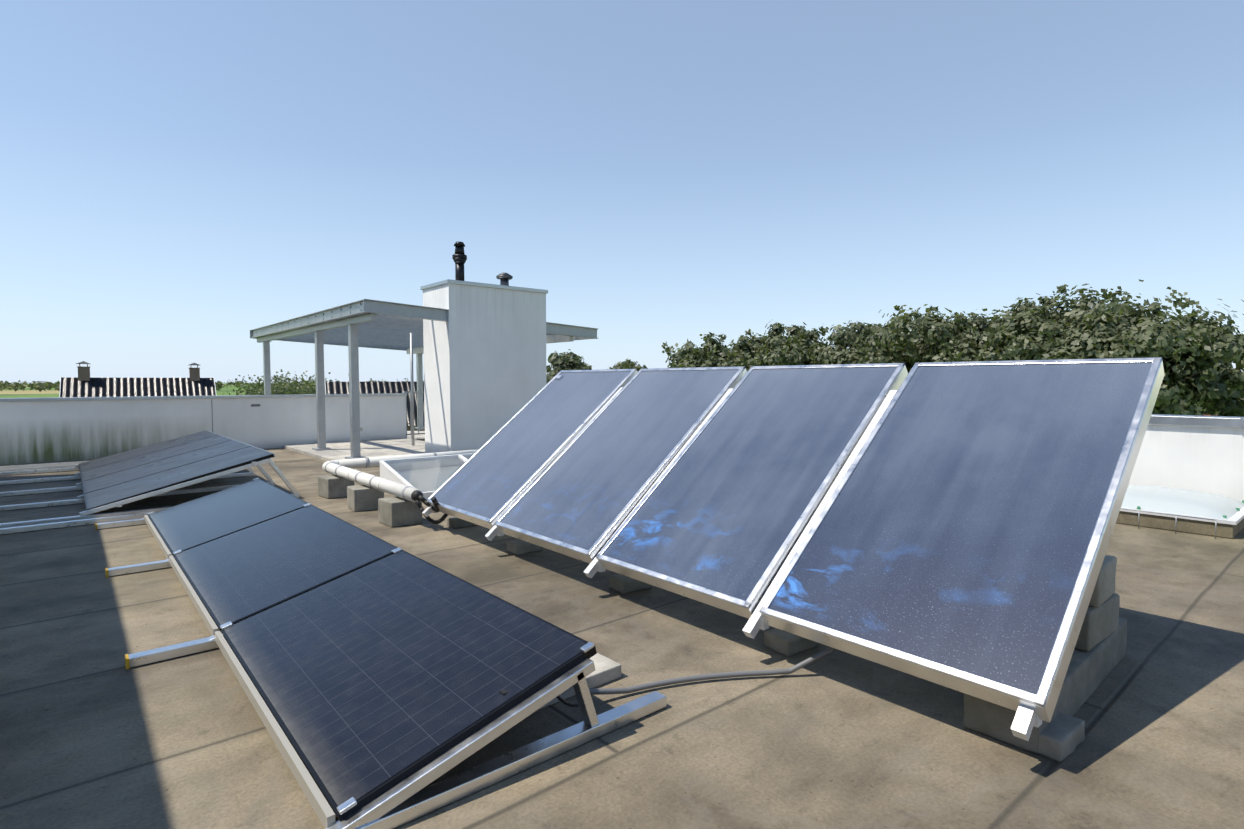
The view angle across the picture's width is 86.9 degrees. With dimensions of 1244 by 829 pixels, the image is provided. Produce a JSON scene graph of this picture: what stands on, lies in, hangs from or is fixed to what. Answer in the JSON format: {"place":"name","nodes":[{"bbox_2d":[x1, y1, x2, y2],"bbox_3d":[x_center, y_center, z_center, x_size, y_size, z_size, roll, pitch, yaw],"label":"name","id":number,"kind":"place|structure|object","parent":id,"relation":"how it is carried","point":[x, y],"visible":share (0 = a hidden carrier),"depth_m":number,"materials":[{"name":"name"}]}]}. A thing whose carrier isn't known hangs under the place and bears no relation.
{"place":"outdoors","nodes":[
{"label":"outdoors","id":0,"kind":"place"},
{"bbox_2d":[60,377,215,396],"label":"house roof","id":1,"kind":"object","parent":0,"point":[104,387],"visible":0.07,"depth_m":66.67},
{"bbox_2d":[59,377,216,396],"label":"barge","id":2,"kind":"object","parent":1,"relation":"attached to","point":[60,386],"visible":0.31,"depth_m":63.62},
{"bbox_2d":[77,366,199,380],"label":"chimneys","id":3,"kind":"object","parent":1,"relation":"on","point":[84,374],"visible":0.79,"depth_m":64.98,"materials":[{"name":"brick"}]},
{"bbox_2d":[76,361,198,367],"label":"chimney caps","id":4,"kind":"object","parent":3,"relation":"on","point":[82,362],"visible":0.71,"depth_m":64.86,"materials":[{"name":"grey metal"}]},
{"bbox_2d":[0,383,313,397],"bbox_3d":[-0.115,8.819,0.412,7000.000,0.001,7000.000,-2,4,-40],"label":"ground","id":5,"kind":"structure","parent":0,"point":[27,392],"depth_m":516.03,"materials":[{"name":"green plant"}]},
{"bbox_2d":[0,369,423,394],"bbox_3d":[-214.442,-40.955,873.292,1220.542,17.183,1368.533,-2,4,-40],"label":"tree line","id":6,"kind":"object","parent":5,"relation":"on","point":[285,386],"visible":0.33,"depth_m":168.77,"materials":[{"name":"green plant"}]},
{"bbox_2d":[546,349,591,383],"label":"tree leaves","id":7,"kind":"object","parent":5,"relation":"on","point":[568,361],"depth_m":60.19,"materials":[{"name":"green plant"}]},
{"bbox_2d":[609,358,647,370],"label":"tree leaves","id":8,"kind":"object","parent":5,"relation":"on","point":[628,364],"visible":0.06,"depth_m":59.18,"materials":[{"name":"green plant"}]},
{"bbox_2d":[661,332,762,367],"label":"tree leaves","id":9,"kind":"object","parent":5,"relation":"on","point":[689,356],"depth_m":54.56,"materials":[{"name":"green plant"}]},
{"bbox_2d":[720,322,833,371],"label":"tree leaves","id":10,"kind":"object","parent":5,"relation":"on","point":[794,349],"depth_m":51.05,"materials":[{"name":"green plant"}]},
{"bbox_2d":[826,305,947,373],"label":"tree leaves","id":11,"kind":"object","parent":5,"relation":"on","point":[889,356],"depth_m":44.07,"materials":[{"name":"green plant"}]},
{"bbox_2d":[870,304,1020,371],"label":"tree leaves","id":12,"kind":"object","parent":5,"relation":"on","point":[940,333],"depth_m":40.73,"materials":[{"name":"green plant"}]},
{"bbox_2d":[962,279,1231,414],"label":"tree leaves","id":13,"kind":"object","parent":5,"relation":"on","point":[1160,342],"depth_m":34.54,"materials":[{"name":"green plant"}]},
{"bbox_2d":[1037,286,1243,415],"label":"tree leaves","id":14,"kind":"object","parent":5,"relation":"on","point":[1212,343],"depth_m":33.22,"materials":[{"name":"green plant"}]},
{"bbox_2d":[1152,315,1243,416],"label":"tree leaves","id":15,"kind":"object","parent":5,"relation":"on","point":[1234,407],"depth_m":33.77,"materials":[{"name":"green plant"}]},
{"bbox_2d":[1194,385,1243,414],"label":"tree leaves","id":16,"kind":"object","parent":5,"relation":"on","point":[1205,412],"visible":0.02,"depth_m":58.45,"materials":[{"name":"green plant"}]},
{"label":"house walls","id":17,"kind":"structure","parent":5,"relation":"on"},
{"bbox_2d":[325,382,424,425],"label":"house roof","id":18,"kind":"object","parent":17,"relation":"on","point":[366,387],"visible":0.11,"depth_m":62.81,"materials":[{"name":"tile"}]},
{"bbox_2d":[407,430,424,438],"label":"bricks","id":19,"kind":"object","parent":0,"point":[417,436],"depth_m":16.10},
{"bbox_2d":[403,391,424,437],"bbox_3d":[-5.075,0.509,16.330,1.650,2.212,2.437,-2,4,-40],"label":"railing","id":20,"kind":"object","parent":19,"relation":"on","point":[417,392],"visible":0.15,"depth_m":14.95,"materials":[{"name":"grey metal"}]},
{"bbox_2d":[0,0,1243,383],"label":"sky","id":21,"kind":"structure","parent":0,"point":[180,179],"materials":[{"name":"blue"}]},
{"bbox_2d":[163,394,1243,428],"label":"coping joints","id":22,"kind":"object","parent":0,"point":[1241,419],"visible":0.23,"depth_m":6.55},
{"bbox_2d":[808,320,907,364],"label":"tree leaves","id":23,"kind":"object","parent":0,"point":[842,339],"depth_m":47.26,"materials":[{"name":"green plant"}]},
{"bbox_2d":[939,293,1109,361],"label":"tree leaves","id":24,"kind":"object","parent":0,"point":[1021,313],"depth_m":37.08,"materials":[{"name":"green plant"}]},
{"bbox_3d":[-2.061,5.142,-1.038,23.390,7.496,28.590,-2,4,-40],"label":"building body","id":25,"kind":"object","parent":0,"visible":0},
{"bbox_2d":[0,438,1243,828],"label":"roof deck","id":26,"kind":"structure","parent":25,"relation":"on","point":[94,734],"depth_m":2.58,"materials":[{"name":"beige concrete"}]},
{"bbox_2d":[0,430,299,534],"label":"pv rails","id":27,"kind":"object","parent":26,"relation":"on","point":[87,517],"visible":0.46,"depth_m":7.02,"materials":[{"name":"silver metal"}]},
{"bbox_2d":[78,430,273,509],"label":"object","id":28,"kind":"structure","parent":27,"relation":"on","point":[271,455],"depth_m":7.12,"materials":[{"name":"metal"}]},
{"bbox_2d":[79,431,270,508],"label":"solar cells","id":29,"kind":"object","parent":28,"relation":"in","point":[115,492],"visible":0.95,"depth_m":8.00,"materials":[{"name":"blue glass"}]},
{"bbox_2d":[0,396,405,464],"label":"parapet","id":30,"kind":"structure","parent":26,"relation":"on","point":[41,431],"depth_m":11.87,"materials":[{"name":"paint"}]},
{"bbox_2d":[0,393,406,401],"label":"parapet coping","id":31,"kind":"object","parent":30,"relation":"on","point":[161,397],"visible":1,"depth_m":11.92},
{"bbox_2d":[211,399,259,431],"bbox_3d":[-7.380,0.193,12.579,0.816,0.990,0.008,-2,4,-40],"label":"parapet joint","id":32,"kind":"object","parent":30,"relation":"attached to","point":[254,405],"visible":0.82,"depth_m":12.32,"materials":[{"name":"grey metal"}]},
{"bbox_2d":[261,323,424,458],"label":"canopy columns","id":33,"kind":"structure","parent":26,"relation":"on","point":[353,353],"depth_m":12.05,"materials":[{"name":"white metal"}]},
{"bbox_2d":[249,299,598,353],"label":"canopy roof","id":34,"kind":"structure","parent":33,"relation":"on","point":[388,325],"depth_m":12.47,"materials":[{"name":"white metal"}]},
{"bbox_2d":[283,438,424,466],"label":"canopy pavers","id":35,"kind":"object","parent":26,"relation":"on","point":[375,448],"visible":0.56,"depth_m":12.40,"materials":[{"name":"grey concrete"}]},
{"bbox_2d":[318,475,421,527],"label":"concrete blocks","id":36,"kind":"object","parent":26,"relation":"on","point":[396,511],"depth_m":6.69,"materials":[{"name":"grey concrete"}]},
{"bbox_2d":[322,449,478,501],"bbox_3d":[-2.701,0.638,7.741,1.845,0.132,3.722,0,3,1],"label":"insulated pipe","id":37,"kind":"object","parent":36,"relation":"on","point":[348,471],"visible":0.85,"depth_m":7.37,"materials":[{"name":"white plastic"}]},
{"bbox_2d":[325,452,436,500],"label":"clamps","id":38,"kind":"object","parent":37,"relation":"attached to","point":[368,465],"visible":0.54,"depth_m":6.99,"materials":[{"name":"grey metal"}]},
{"bbox_2d":[97,478,666,828],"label":"rails","id":39,"kind":"object","parent":26,"relation":"on","point":[408,799],"visible":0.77,"depth_m":2.23,"materials":[{"name":"silver metal"}]},
{"bbox_2d":[95,523,128,669],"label":"rail end caps","id":40,"kind":"object","parent":39,"relation":"attached to","point":[126,655],"visible":0.98,"depth_m":3.05,"materials":[{"name":"plastic"}]},
{"bbox_2d":[144,515,334,828],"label":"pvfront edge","id":41,"kind":"object","parent":39,"relation":"attached to","point":[323,810],"visible":0.95,"depth_m":2.51,"materials":[{"name":"silver metal"}]},
{"bbox_2d":[148,479,596,820],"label":"pv frames","id":42,"kind":"structure","parent":39,"relation":"on","point":[451,742],"depth_m":2.33,"materials":[{"name":"silver metal"}]},
{"bbox_2d":[149,479,586,805],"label":"solar panels","id":43,"kind":"object","parent":42,"relation":"in","point":[370,677],"visible":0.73,"depth_m":2.89,"materials":[{"name":"blue glass"}]},
{"bbox_2d":[379,453,473,498],"bbox_3d":[-1.839,0.732,8.445,2.150,0.340,1.170,-2,4,-40],"label":"skylight frame","id":44,"kind":"object","parent":26,"relation":"on","point":[387,471],"visible":0.23,"depth_m":8.09,"materials":[{"name":"white metal"}]},
{"bbox_2d":[387,456,470,491],"bbox_3d":[-1.839,0.718,8.444,2.100,0.260,1.120,-2,4,-40],"label":"skylight","id":45,"kind":"object","parent":44,"relation":"in","point":[428,475],"depth_m":8.13},
{"bbox_2d":[423,283,545,452],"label":"chimney block","id":46,"kind":"structure","parent":26,"relation":"on","point":[484,365],"depth_m":11.06,"materials":[{"name":"white paint"}]},
{"bbox_2d":[452,241,466,280],"bbox_3d":[-2.751,-2.558,11.130,0.240,0.720,0.240,-2,4,-40],"label":"black flue","id":47,"kind":"object","parent":46,"relation":"on","point":[459,257],"visible":0.94,"depth_m":11.06,"materials":[{"name":"black metal"}]},
{"bbox_2d":[420,279,547,293],"bbox_3d":[-2.398,-2.187,11.528,1.930,0.060,1.060,-2,4,-40],"label":"chimney cap","id":48,"kind":"object","parent":46,"relation":"on","point":[443,282],"visible":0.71,"depth_m":11.02,"materials":[{"name":"grey concrete"}]},
{"bbox_2d":[496,273,512,285],"bbox_3d":[-2.100,-2.378,11.732,0.300,0.300,0.300,-2,4,-40],"label":"vent cap","id":49,"kind":"object","parent":46,"relation":"on","point":[504,278],"visible":0.9,"depth_m":11.66,"materials":[{"name":"silver metal"}]},
{"bbox_2d":[499,689,578,706],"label":"pv leads","id":50,"kind":"object","parent":26,"relation":"on","point":[504,692],"visible":0.08,"depth_m":2.53,"materials":[{"name":"black rubber"}]},
{"bbox_2d":[538,653,620,709],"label":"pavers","id":51,"kind":"object","parent":26,"relation":"on","point":[607,670],"visible":0.08,"depth_m":2.89,"materials":[{"name":"grey concrete"}]},
{"bbox_2d":[589,647,832,694],"bbox_3d":[0.372,1.114,2.856,1.173,0.122,0.113,-1,3,-15],"label":"conduit","id":52,"kind":"object","parent":26,"relation":"on","point":[660,683],"visible":0.96,"depth_m":2.90,"materials":[{"name":"grey plastic"}]},
{"bbox_2d":[447,517,1126,761],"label":"concrete blocks","id":53,"kind":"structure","parent":26,"relation":"on","point":[1099,651],"depth_m":2.78,"materials":[{"name":"grey concrete"}]},
{"bbox_2d":[422,387,1041,740],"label":"collector supports","id":54,"kind":"object","parent":53,"relation":"on","point":[1026,719],"visible":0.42,"depth_m":3.45,"materials":[{"name":"silver metal"}]},
{"bbox_2d":[427,357,1163,722],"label":"solar collector frames","id":55,"kind":"structure","parent":26,"relation":"on","point":[1043,701],"depth_m":3.21,"materials":[{"name":"silver metal"}]},
{"bbox_2d":[411,490,447,523],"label":"pipe hoses","id":56,"kind":"object","parent":55,"relation":"attached to","point":[417,497],"visible":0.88,"depth_m":5.84,"materials":[{"name":"black rubber"}]},
{"bbox_2d":[555,375,562,379],"bbox_3d":[-0.639,-0.375,6.644,0.052,0.047,0.080,-2,4,-40],"label":"collector sensor","id":57,"kind":"object","parent":55,"relation":"attached to","point":[558,377],"visible":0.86,"depth_m":6.63,"materials":[{"name":"silver metal"}]},
{"bbox_2d":[433,363,1151,693],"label":"solar panels","id":58,"kind":"object","parent":55,"relation":"in","point":[956,527],"visible":0.9,"depth_m":3.36,"materials":[{"name":"blue glass"}]},
{"bbox_2d":[1121,508,1216,538],"bbox_3d":[4.650,0.947,5.948,0.007,0.164,1.104,-2,4,-40],"label":"dome wire","id":59,"kind":"object","parent":26,"relation":"on","point":[1176,518],"visible":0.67,"depth_m":5.73,"materials":[{"name":"grey metal"}]},
{"bbox_2d":[1116,511,1243,538],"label":"skylight curb","id":60,"kind":"structure","parent":26,"relation":"on","point":[1229,531],"depth_m":5.79,"materials":[{"name":"grey concrete"}]},
{"bbox_2d":[1120,507,1243,524],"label":"skylight frame","id":61,"kind":"object","parent":60,"relation":"on","point":[1236,518],"visible":0.27,"depth_m":5.75,"materials":[{"name":"white metal"}]},
{"bbox_2d":[1137,500,1243,517],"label":"skylight clips","id":62,"kind":"object","parent":61,"relation":"on","point":[1224,516],"visible":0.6,"depth_m":5.95,"materials":[{"name":"silver metal"}]},
{"bbox_2d":[1121,484,1243,518],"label":"dome","id":63,"kind":"structure","parent":60,"relation":"on","point":[1176,500],"depth_m":6.03,"materials":[{"name":"white plastic"}]},
{"bbox_2d":[1129,425,1243,501],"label":"parapet","id":64,"kind":"structure","parent":26,"relation":"on","point":[1205,459],"depth_m":6.87,"materials":[{"name":"paint"}]},
{"bbox_2d":[1148,414,1241,427],"bbox_3d":[6.737,0.105,6.200,0.380,0.100,28.640,-2,4,-40],"label":"parapet coping","id":65,"kind":"object","parent":64,"relation":"on","point":[1200,421],"depth_m":6.84,"materials":[{"name":"grey metal"}]}
]}

